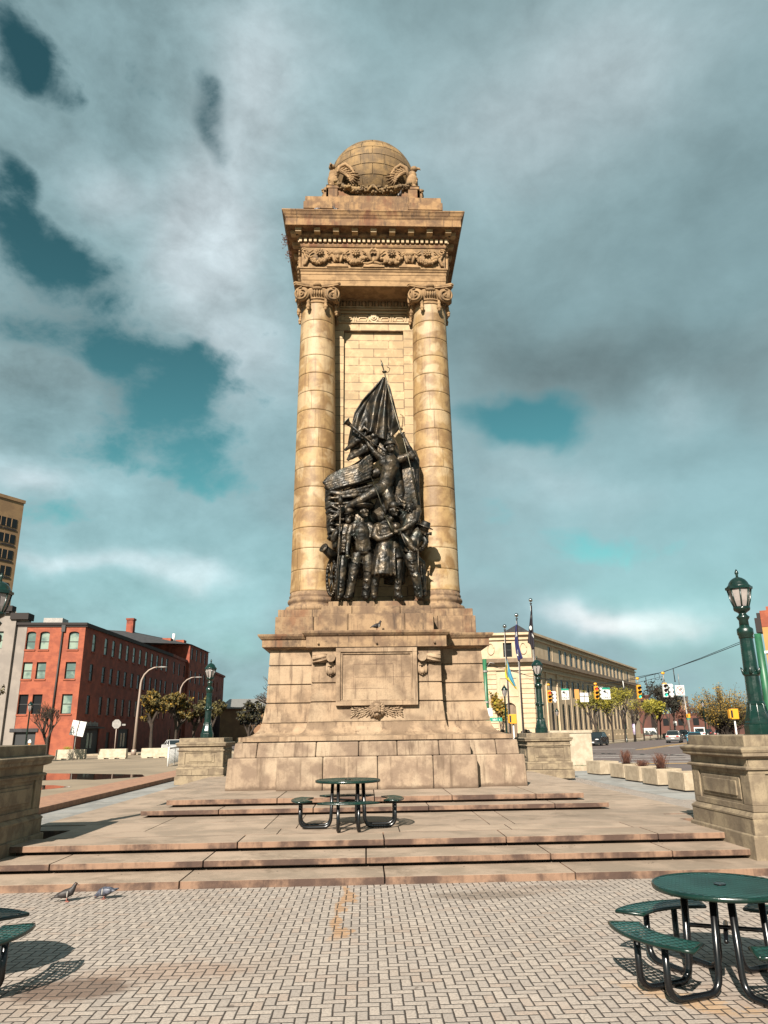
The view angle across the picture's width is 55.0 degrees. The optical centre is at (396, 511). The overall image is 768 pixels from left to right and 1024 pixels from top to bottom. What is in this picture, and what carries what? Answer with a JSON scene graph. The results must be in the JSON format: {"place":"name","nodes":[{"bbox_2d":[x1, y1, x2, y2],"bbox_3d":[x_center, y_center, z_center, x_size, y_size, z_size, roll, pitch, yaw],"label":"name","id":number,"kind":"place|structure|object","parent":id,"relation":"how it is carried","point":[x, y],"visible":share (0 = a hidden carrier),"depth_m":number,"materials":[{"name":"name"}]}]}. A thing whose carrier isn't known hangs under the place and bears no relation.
{"place":"outdoors","nodes":[
{"label":"outdoors","id":0,"kind":"place"},
{"bbox_2d":[0,493,25,604],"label":"office tower","id":1,"kind":"structure","parent":0,"point":[11,511],"depth_m":134.18,"materials":[{"name":"beige stone"}]},
{"bbox_2d":[0,565,10,575],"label":"window","id":2,"kind":"structure","parent":1,"relation":"in","point":[6,570],"depth_m":132.46,"materials":[{"name":"black"}]},
{"bbox_2d":[0,548,12,559],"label":"window","id":3,"kind":"structure","parent":1,"relation":"in","point":[4,553],"depth_m":133.10,"materials":[{"name":"black"}]},
{"bbox_2d":[0,532,14,543],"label":"window","id":4,"kind":"structure","parent":1,"relation":"in","point":[5,537],"depth_m":133.78,"materials":[{"name":"black"}]},
{"bbox_2d":[0,515,16,527],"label":"window","id":5,"kind":"structure","parent":1,"relation":"in","point":[6,521],"depth_m":134.40,"materials":[{"name":"black"}]},
{"bbox_2d":[42,773,143,780],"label":"pool water","id":6,"kind":"structure","parent":0,"point":[58,776],"depth_m":37.30,"materials":[{"name":"brown liquid"}]},
{"bbox_2d":[41,753,233,796],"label":"plaza","id":7,"kind":"structure","parent":0,"point":[131,764],"depth_m":46.21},
{"bbox_2d":[25,701,32,744],"bbox_3d":[-31.547,18.695,63.095,0.460,5.000,0.448,0,-17,-2],"label":"street lamp","id":8,"kind":"object","parent":7,"relation":"on","point":[30,705],"visible":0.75,"depth_m":63.37,"materials":[{"name":"black metal"}]},
{"bbox_2d":[0,605,68,744],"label":"rendered building","id":9,"kind":"structure","parent":7,"relation":"on","point":[12,644],"depth_m":79.44,"materials":[{"name":"grey paint"}]},
{"bbox_2d":[30,701,60,753],"bbox_3d":[-29.660,18.526,62.422,2.675,4.890,2.051,0,-17,-2],"label":"budding tree","id":10,"kind":"object","parent":7,"relation":"on","point":[47,713],"visible":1,"depth_m":62.36,"materials":[{"name":"brown plant"}]},
{"bbox_2d":[55,749,86,759],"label":"concrete barrier","id":11,"kind":"object","parent":7,"relation":"on","point":[68,754],"visible":0.96,"depth_m":66.18,"materials":[{"name":"concrete"}]},
{"bbox_2d":[69,720,86,759],"bbox_3d":[-27.710,19.767,63.992,1.360,3.353,0.080,1,-17,-7],"label":"traffic sign","id":12,"kind":"object","parent":7,"relation":"on","point":[81,728],"visible":1,"depth_m":64.21,"materials":[{"name":"grey"}]},
{"bbox_2d":[38,770,175,813],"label":"brick coping wall","id":13,"kind":"structure","parent":7,"relation":"on","point":[50,803],"depth_m":24.92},
{"bbox_2d":[98,749,127,758],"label":"concrete barrier","id":14,"kind":"object","parent":7,"relation":"on","point":[113,753],"visible":0.99,"depth_m":65.95,"materials":[{"name":"concrete"}]},
{"bbox_2d":[112,719,125,748],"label":"traffic sign","id":15,"kind":"object","parent":7,"relation":"on","point":[116,724],"visible":1,"depth_m":67.14,"materials":[{"name":"white"}]},
{"bbox_2d":[131,666,166,754],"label":"street light","id":16,"kind":"object","parent":7,"relation":"on","point":[133,751],"visible":0.97,"depth_m":79.01,"materials":[{"name":"grey"}]},
{"bbox_2d":[141,748,167,757],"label":"concrete barrier","id":17,"kind":"object","parent":7,"relation":"on","point":[154,752],"visible":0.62,"depth_m":67.05,"materials":[{"name":"concrete"}]},
{"bbox_2d":[161,740,178,747],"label":"car","id":18,"kind":"object","parent":7,"relation":"on","point":[169,743],"visible":0.27,"depth_m":78.06,"materials":[{"name":"grey"}]},
{"bbox_2d":[167,746,178,765],"bbox_3d":[-15.333,16.851,51.049,0.120,1.201,5.704,1,-17,-8],"label":"metal barricade","id":19,"kind":"object","parent":7,"relation":"on","point":[173,755],"visible":0.74,"depth_m":50.12,"materials":[{"name":"grey"}]},
{"bbox_2d":[109,618,209,737],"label":"brick warehouse","id":20,"kind":"structure","parent":0,"point":[196,657],"depth_m":124.66,"materials":[{"name":"red brick"}]},
{"bbox_2d":[207,672,224,737],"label":"brick warehouse","id":21,"kind":"structure","parent":0,"point":[217,686],"depth_m":155.75,"materials":[{"name":"red"}]},
{"bbox_2d":[219,699,267,741],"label":"warehouse","id":22,"kind":"structure","parent":0,"point":[232,726],"depth_m":147.93,"materials":[{"name":"beige brick"}]},
{"bbox_2d":[40,771,694,824],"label":"side pavement","id":23,"kind":"structure","parent":0,"point":[59,814],"depth_m":24.05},
{"bbox_2d":[586,760,618,774],"bbox_3d":[9.232,11.437,32.999,0.950,0.580,1.150,4,-17,-16],"label":"planter","id":24,"kind":"object","parent":23,"relation":"on","point":[598,767],"visible":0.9,"depth_m":32.56,"materials":[{"name":"beige"}]},
{"bbox_2d":[609,750,638,778],"bbox_3d":[9.488,10.356,30.408,0.950,1.164,1.150,3,-17,-12],"label":"planter","id":25,"kind":"object","parent":23,"relation":"on","point":[617,770],"visible":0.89,"depth_m":30.32,"materials":[{"name":"beige"}]},
{"bbox_2d":[624,758,655,782],"bbox_3d":[9.473,9.902,28.349,0.950,0.859,1.150,2,-17,-10],"label":"planter","id":26,"kind":"object","parent":23,"relation":"on","point":[633,773],"visible":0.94,"depth_m":28.21,"materials":[{"name":"beige"}]},
{"bbox_2d":[641,752,681,785],"bbox_3d":[9.500,9.181,26.477,0.950,1.170,1.150,2,-17,-8],"label":"planter","id":27,"kind":"object","parent":23,"relation":"on","point":[656,775],"visible":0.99,"depth_m":26.26,"materials":[{"name":"beige concrete"}]},
{"bbox_2d":[667,771,694,791],"bbox_3d":[9.507,8.720,23.899,0.950,0.580,1.150,1,-17,-6],"label":"planter","id":28,"kind":"object","parent":23,"relation":"on","point":[682,781],"visible":0.52,"depth_m":23.60,"materials":[{"name":"beige"}]},
{"bbox_2d":[87,735,665,755],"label":"sidewalk","id":29,"kind":"structure","parent":0,"point":[653,737],"depth_m":117.69,"materials":[{"name":"concrete"}]},
{"bbox_2d":[140,689,170,747],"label":"leafy tree","id":30,"kind":"object","parent":29,"relation":"on","point":[152,703],"visible":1,"depth_m":83.37,"materials":[{"name":"green plant"}]},
{"bbox_2d":[160,691,193,739],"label":"leafy tree","id":31,"kind":"object","parent":29,"relation":"on","point":[178,704],"visible":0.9,"depth_m":86.06,"materials":[{"name":"green plant"}]},
{"bbox_2d":[481,625,642,742],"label":"stone building","id":32,"kind":"structure","parent":29,"relation":"on","point":[559,660],"depth_m":102.41,"materials":[{"name":"beige stone"}]},
{"bbox_2d":[503,643,511,656],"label":"window","id":33,"kind":"structure","parent":32,"relation":"in","point":[508,645],"depth_m":95.40,"materials":[{"name":"black"}]},
{"bbox_2d":[574,689,606,731],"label":"budding tree","id":34,"kind":"object","parent":29,"relation":"on","point":[596,703],"visible":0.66,"depth_m":97.12,"materials":[{"name":"green plant"}]},
{"bbox_2d":[599,694,621,741],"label":"budding tree","id":35,"kind":"object","parent":29,"relation":"on","point":[609,703],"visible":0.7,"depth_m":103.05,"materials":[{"name":"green plant"}]},
{"bbox_2d":[610,687,633,740],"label":"budding tree","id":36,"kind":"object","parent":29,"relation":"on","point":[621,696],"visible":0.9,"depth_m":109.62,"materials":[{"name":"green plant"}]},
{"bbox_2d":[624,699,644,731],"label":"budding tree","id":37,"kind":"object","parent":29,"relation":"on","point":[636,713],"visible":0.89,"depth_m":115.50,"materials":[{"name":"green plant"}]},
{"bbox_2d":[627,698,655,739],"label":"budding tree","id":38,"kind":"object","parent":29,"relation":"on","point":[646,707],"visible":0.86,"depth_m":121.56,"materials":[{"name":"green plant"}]},
{"bbox_2d":[675,704,695,729],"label":"street tree","id":39,"kind":"object","parent":29,"relation":"on","point":[680,715],"visible":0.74,"depth_m":167.64,"materials":[{"name":"brown plant"}]},
{"bbox_2d":[0,777,767,1023],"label":"brick pavement","id":40,"kind":"structure","parent":0,"point":[541,952],"depth_m":6.67,"materials":[{"name":"beige brick"}]},
{"bbox_2d":[0,908,35,986],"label":"picnic table","id":41,"kind":"object","parent":40,"relation":"on","point":[6,938],"visible":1,"depth_m":5.97,"materials":[{"name":"metal"}]},
{"bbox_2d":[0,745,54,859],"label":"stone pier","id":42,"kind":"structure","parent":40,"relation":"on","point":[22,773],"depth_m":11.66,"materials":[{"name":"beige stone"}]},
{"bbox_2d":[0,573,13,641],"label":"street lamp","id":43,"kind":"object","parent":42,"relation":"on","point":[6,593],"visible":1,"depth_m":12.28,"materials":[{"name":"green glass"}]},
{"bbox_2d":[51,882,78,901],"bbox_3d":[-4.093,4.699,9.119,0.319,0.221,0.129,2,-17,-10],"label":"pigeon","id":44,"kind":"object","parent":40,"relation":"on","point":[67,893],"visible":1,"depth_m":9.08,"materials":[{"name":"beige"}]},
{"bbox_2d":[94,887,118,899],"bbox_3d":[-3.630,4.766,9.234,0.312,0.144,0.129,-2,-17,5],"label":"pigeon","id":45,"kind":"object","parent":40,"relation":"on","point":[104,891],"visible":1,"depth_m":9.20,"materials":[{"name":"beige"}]},
{"bbox_2d":[0,826,767,892],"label":"steps","id":46,"kind":"structure","parent":40,"relation":"on","point":[206,862],"depth_m":10.74,"materials":[{"name":"beige stone"}]},
{"bbox_2d":[40,771,699,838],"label":"platform","id":47,"kind":"structure","parent":46,"relation":"on","point":[121,819],"depth_m":13.92,"materials":[{"name":"beige stone"}]},
{"bbox_2d":[174,737,235,784],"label":"stone pier","id":48,"kind":"structure","parent":47,"relation":"on","point":[200,758],"depth_m":29.37,"materials":[{"name":"beige stone"}]},
{"bbox_2d":[200,659,216,737],"bbox_3d":[-7.856,7.807,30.976,0.493,3.205,0.493,0,-17,-2],"label":"street lamp","id":49,"kind":"object","parent":48,"relation":"on","point":[210,671],"visible":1,"depth_m":30.82,"materials":[{"name":"green metal"}]},
{"bbox_2d":[291,777,403,831],"bbox_3d":[-0.854,5.128,13.004,1.992,0.791,1.992,0,-17,-4],"label":"picnic table","id":50,"kind":"object","parent":47,"relation":"on","point":[357,801],"visible":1,"depth_m":12.77,"materials":[{"name":"metal"}]},
{"bbox_2d":[140,777,608,816],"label":"steps","id":51,"kind":"structure","parent":47,"relation":"on","point":[216,799],"depth_m":15.62,"materials":[{"name":"beige stone"}]},
{"bbox_2d":[225,140,527,791],"bbox_3d":[-0.751,-2.867,24.515,7.338,22.147,8.139,0,-17,-2],"label":"monument","id":52,"kind":"object","parent":51,"relation":"on","point":[396,699],"visible":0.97,"depth_m":21.00,"materials":[{"name":"stone"}]},
{"bbox_2d":[319,361,432,603],"bbox_3d":[-0.600,-0.954,21.354,3.123,7.276,2.009,0,-17,-2],"label":"bronze sculpture group","id":53,"kind":"object","parent":52,"relation":"on","point":[386,534],"visible":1,"depth_m":20.49},
{"bbox_2d":[514,733,574,778],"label":"stone pier","id":54,"kind":"structure","parent":47,"relation":"on","point":[549,754],"depth_m":29.94,"materials":[{"name":"beige stone"}]},
{"bbox_2d":[531,656,547,732],"bbox_3d":[6.102,7.778,31.560,0.493,3.205,0.493,0,-17,-2],"label":"street lamp","id":55,"kind":"object","parent":54,"relation":"on","point":[537,665],"visible":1,"depth_m":31.41,"materials":[{"name":"green metal"}]},
{"bbox_2d":[608,872,767,1007],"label":"picnic table","id":56,"kind":"object","parent":40,"relation":"on","point":[713,889],"visible":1,"depth_m":5.78,"materials":[{"name":"metal"}]},
{"bbox_2d":[680,734,767,860],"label":"stone pier","id":57,"kind":"structure","parent":40,"relation":"on","point":[730,775],"depth_m":11.46,"materials":[{"name":"beige stone"}]},
{"bbox_2d":[725,570,767,734],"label":"street lamp","id":58,"kind":"object","parent":57,"relation":"on","point":[738,589],"visible":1,"depth_m":12.49,"materials":[{"name":"green metal"}]},
{"bbox_2d":[0,0,767,713],"label":"sky","id":59,"kind":"structure","parent":0,"point":[605,162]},
{"bbox_2d":[136,738,691,770],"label":"road","id":60,"kind":"structure","parent":0,"point":[615,749],"depth_m":64.17,"materials":[{"name":"grey asphalt"}]},
{"bbox_2d":[9,622,173,755],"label":"brick warehouse","id":61,"kind":"structure","parent":60,"relation":"on","point":[91,675],"depth_m":82.10,"materials":[{"name":"red brick"}]},
{"bbox_2d":[15,694,28,715],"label":"window","id":62,"kind":"structure","parent":61,"relation":"in","point":[23,701],"depth_m":78.76,"materials":[{"name":"black"}]},
{"bbox_2d":[13,732,35,744],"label":"door","id":63,"kind":"structure","parent":61,"relation":"in","point":[19,737],"depth_m":77.86,"materials":[{"name":"black"}]},
{"bbox_2d":[20,662,32,680],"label":"window","id":64,"kind":"structure","parent":61,"relation":"in","point":[27,669],"depth_m":79.77,"materials":[{"name":"white"}]},
{"bbox_2d":[24,632,35,650],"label":"window","id":65,"kind":"structure","parent":61,"relation":"in","point":[31,637],"depth_m":80.67,"materials":[{"name":"black"}]},
{"bbox_2d":[30,694,42,715],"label":"window","id":66,"kind":"structure","parent":61,"relation":"in","point":[37,698],"depth_m":78.93,"materials":[{"name":"black"}]},
{"bbox_2d":[34,662,45,680],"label":"window","id":67,"kind":"structure","parent":61,"relation":"in","point":[41,666],"depth_m":79.90,"materials":[{"name":"black"}]},
{"bbox_2d":[37,632,49,650],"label":"window","id":68,"kind":"structure","parent":61,"relation":"in","point":[44,641],"depth_m":80.82,"materials":[{"name":"white"}]},
{"bbox_2d":[59,694,72,714],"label":"window","id":69,"kind":"structure","parent":61,"relation":"in","point":[67,698],"depth_m":79.22,"materials":[{"name":"white"}]},
{"bbox_2d":[63,662,75,679],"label":"window","id":70,"kind":"structure","parent":61,"relation":"in","point":[70,666],"depth_m":80.22,"materials":[{"name":"black"}]},
{"bbox_2d":[66,632,78,650],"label":"window","id":71,"kind":"structure","parent":61,"relation":"in","point":[74,636],"depth_m":81.12,"materials":[{"name":"white"}]},
{"bbox_2d":[80,728,97,753],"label":"door","id":72,"kind":"structure","parent":61,"relation":"in","point":[89,739],"depth_m":82.44,"materials":[{"name":"black"}]},
{"bbox_2d":[117,729,127,748],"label":"door","id":73,"kind":"structure","parent":61,"relation":"in","point":[122,733],"depth_m":92.67,"materials":[{"name":"black"}]},
{"bbox_2d":[166,654,187,739],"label":"brick warehouse","id":74,"kind":"structure","parent":60,"relation":"on","point":[178,672],"depth_m":116.95,"materials":[{"name":"red brick"}]},
{"bbox_2d":[188,696,217,737],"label":"leafy tree","id":75,"kind":"object","parent":60,"relation":"on","point":[198,714],"visible":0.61,"depth_m":88.51,"materials":[{"name":"green plant"}]},
{"bbox_2d":[211,700,227,728],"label":"leafy tree","id":76,"kind":"object","parent":60,"relation":"on","point":[219,710],"visible":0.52,"depth_m":94.24,"materials":[{"name":"green plant"}]},
{"bbox_2d":[236,699,265,736],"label":"street tree","id":77,"kind":"object","parent":60,"relation":"on","point":[251,715],"visible":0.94,"depth_m":95.50,"materials":[{"name":"green plant"}]},
{"bbox_2d":[489,691,507,729],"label":"budding tree","id":78,"kind":"object","parent":60,"relation":"on","point":[497,705],"visible":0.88,"depth_m":81.42,"materials":[{"name":"yellow plant"}]},
{"bbox_2d":[503,624,511,738],"bbox_3d":[9.120,14.390,60.208,0.340,10.470,0.340,0,-17,-2],"label":"flagpole","id":79,"kind":"object","parent":60,"relation":"on","point":[507,682],"visible":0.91,"depth_m":60.27,"materials":[{"name":"black metal"}]},
{"bbox_2d":[505,661,516,688],"bbox_3d":[9.373,13.341,60.428,0.966,2.504,0.215,0,-17,-2],"label":"flag","id":80,"kind":"object","parent":79,"relation":"hanging from","point":[509,678],"visible":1,"depth_m":60.36,"materials":[{"name":"blue fabric"}]},
{"bbox_2d":[515,613,524,732],"bbox_3d":[10.205,13.990,60.581,0.340,11.420,0.340,0,-17,-2],"label":"flagpole","id":81,"kind":"object","parent":60,"relation":"on","point":[520,685],"visible":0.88,"depth_m":60.40,"materials":[{"name":"black metal"}]},
{"bbox_2d":[515,624,522,660],"bbox_3d":[10.142,10.810,61.425,0.613,3.102,0.255,0,-17,-2],"label":"flag","id":82,"kind":"object","parent":81,"relation":"hanging from","point":[517,648],"visible":1,"depth_m":61.29,"materials":[{"name":"blue fabric"}]},
{"bbox_2d":[529,598,536,706],"bbox_3d":[11.517,13.422,61.014,0.340,12.720,0.340,0,-17,-2],"label":"flagpole","id":83,"kind":"object","parent":60,"relation":"on","point":[530,600],"visible":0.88,"depth_m":61.53,"materials":[{"name":"black metal"}]},
{"bbox_2d":[528,607,534,649],"bbox_3d":[11.263,9.697,62.021,0.563,3.760,0.358,0,-17,-2],"label":"flag","id":84,"kind":"object","parent":83,"relation":"hanging from","point":[531,638],"visible":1,"depth_m":61.86,"materials":[{"name":"black fabric"}]},
{"bbox_2d":[548,730,592,765],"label":"stone slab","id":85,"kind":"structure","parent":60,"relation":"on","point":[581,748],"depth_m":40.69,"materials":[{"name":"concrete"}]},
{"bbox_2d":[591,732,608,745],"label":"car","id":86,"kind":"object","parent":60,"relation":"on","point":[601,738],"visible":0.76,"depth_m":90.49,"materials":[{"name":"black"}]},
{"bbox_2d":[637,695,652,735],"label":"brick building","id":87,"kind":"structure","parent":60,"relation":"on","point":[647,724],"depth_m":184.14,"materials":[{"name":"red"}]},
{"bbox_2d":[642,728,656,738],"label":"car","id":88,"kind":"object","parent":60,"relation":"on","point":[650,731],"visible":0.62,"depth_m":135.97,"materials":[{"name":"white"}]},
{"bbox_2d":[643,698,668,739],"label":"street tree","id":89,"kind":"object","parent":60,"relation":"on","point":[660,707],"visible":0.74,"depth_m":127.37,"materials":[{"name":"green plant"}]},
{"bbox_2d":[642,678,678,738],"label":"street tree","id":90,"kind":"object","parent":60,"relation":"on","point":[657,691],"visible":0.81,"depth_m":132.05,"materials":[{"name":"green plant"}]},
{"bbox_2d":[652,685,683,729],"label":"street tree","id":91,"kind":"object","parent":60,"relation":"on","point":[676,705],"visible":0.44,"depth_m":138.20,"materials":[{"name":"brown plant"}]},
{"bbox_2d":[665,730,682,742],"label":"car","id":92,"kind":"object","parent":60,"relation":"on","point":[673,735],"visible":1,"depth_m":100.34,"materials":[{"name":"silver metal"}]},
{"bbox_2d":[651,713,744,734],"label":"brick building","id":93,"kind":"structure","parent":60,"relation":"on","point":[694,721],"depth_m":212.91,"materials":[{"name":"red"}]},
{"bbox_2d":[678,682,746,734],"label":"golden tree","id":94,"kind":"object","parent":60,"relation":"on","point":[716,716],"visible":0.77,"depth_m":92.80,"materials":[{"name":"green plant"}]},
{"bbox_2d":[727,709,738,733],"bbox_3d":[22.413,14.609,48.725,0.600,3.120,0.412,0,-17,-2],"label":"pedestrian signal","id":95,"kind":"object","parent":60,"relation":"on","point":[733,714],"visible":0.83,"depth_m":48.90,"materials":[{"name":"yellow"}]},
{"bbox_2d":[754,633,767,709],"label":"signal pole","id":96,"kind":"object","parent":60,"relation":"on","point":[761,660],"visible":0.85,"depth_m":44.84,"materials":[{"name":"metal"}]},
{"bbox_2d":[754,606,767,661],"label":"brick building","id":97,"kind":"structure","parent":60,"relation":"on","point":[761,622],"depth_m":60.98,"materials":[{"name":"brick"}]},
{"bbox_3d":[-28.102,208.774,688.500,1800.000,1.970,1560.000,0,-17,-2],"label":"ground","id":98,"kind":"structure","parent":0,"visible":0},
{"bbox_2d":[482,659,493,720],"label":"signal pole","id":99,"kind":"object","parent":98,"relation":"on","point":[485,682],"visible":0.61,"depth_m":67.48,"materials":[{"name":"green"}]},
{"bbox_2d":[486,637,753,687],"bbox_3d":[15.244,12.083,56.467,0.090,3.050,27.308,9,-19,-30],"label":"span wire","id":100,"kind":"object","parent":99,"relation":"attached to","point":[626,679],"visible":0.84,"depth_m":53.77,"materials":[{"name":"black"}]},
{"bbox_2d":[547,684,556,702],"bbox_3d":[12.749,14.806,60.395,0.766,1.513,0.383,2,-17,-8],"label":"traffic light","id":101,"kind":"object","parent":100,"relation":"hanging from","point":[549,696],"visible":1,"depth_m":60.30,"materials":[{"name":"orange"}]},
{"bbox_2d":[561,683,568,699],"bbox_3d":[13.478,14.283,58.941,0.607,1.360,0.090,1,-17,-6],"label":"traffic sign","id":102,"kind":"object","parent":100,"relation":"hanging from","point":[565,694],"visible":1,"depth_m":58.87,"materials":[{"name":"grey"}]},
{"bbox_2d":[574,684,588,701],"bbox_3d":[14.434,14.098,57.580,1.080,1.420,0.080,0,-17,-2],"label":"traffic sign","id":103,"kind":"object","parent":100,"relation":"hanging from","point":[584,697],"visible":1,"depth_m":57.49,"materials":[{"name":"white"}]},
{"bbox_2d":[594,683,602,698],"bbox_3d":[15.430,13.582,56.067,0.766,1.213,0.383,2,-17,-8],"label":"traffic light","id":104,"kind":"object","parent":100,"relation":"hanging from","point":[596,693],"visible":0.78,"depth_m":56.00,"materials":[{"name":"orange"}]},
{"bbox_2d":[602,684,610,698],"bbox_3d":[15.720,13.334,55.306,0.607,1.360,0.090,1,-17,-6],"label":"traffic sign","id":105,"kind":"object","parent":100,"relation":"hanging from","point":[605,693],"visible":1,"depth_m":55.23,"materials":[{"name":"grey"}]},
{"bbox_2d":[661,672,673,696],"bbox_3d":[18.727,11.878,50.863,0.766,1.713,0.383,2,-17,-8],"label":"traffic light","id":106,"kind":"object","parent":100,"relation":"hanging from","point":[665,690],"visible":1,"depth_m":50.73,"materials":[{"name":"grey"}]},
{"bbox_2d":[675,676,684,694],"bbox_3d":[19.154,11.671,49.930,0.640,1.430,0.070,1,-17,-6],"label":"traffic sign","id":107,"kind":"object","parent":100,"relation":"hanging from","point":[679,689],"visible":1,"depth_m":49.83,"materials":[{"name":"grey"}]},
{"bbox_2d":[501,685,507,732],"bbox_3d":[8.211,15.611,55.210,0.460,5.300,0.448,0,-17,-2],"label":"street lamp","id":108,"kind":"object","parent":98,"relation":"on","point":[504,690],"visible":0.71,"depth_m":55.58,"materials":[{"name":"black metal"}]},
{"bbox_2d":[508,714,516,738],"bbox_3d":[8.378,16.091,52.926,0.600,3.070,0.412,0,-17,-2],"label":"pedestrian signal","id":109,"kind":"object","parent":98,"relation":"on","point":[512,718],"visible":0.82,"depth_m":53.08,"materials":[{"name":"yellow"}]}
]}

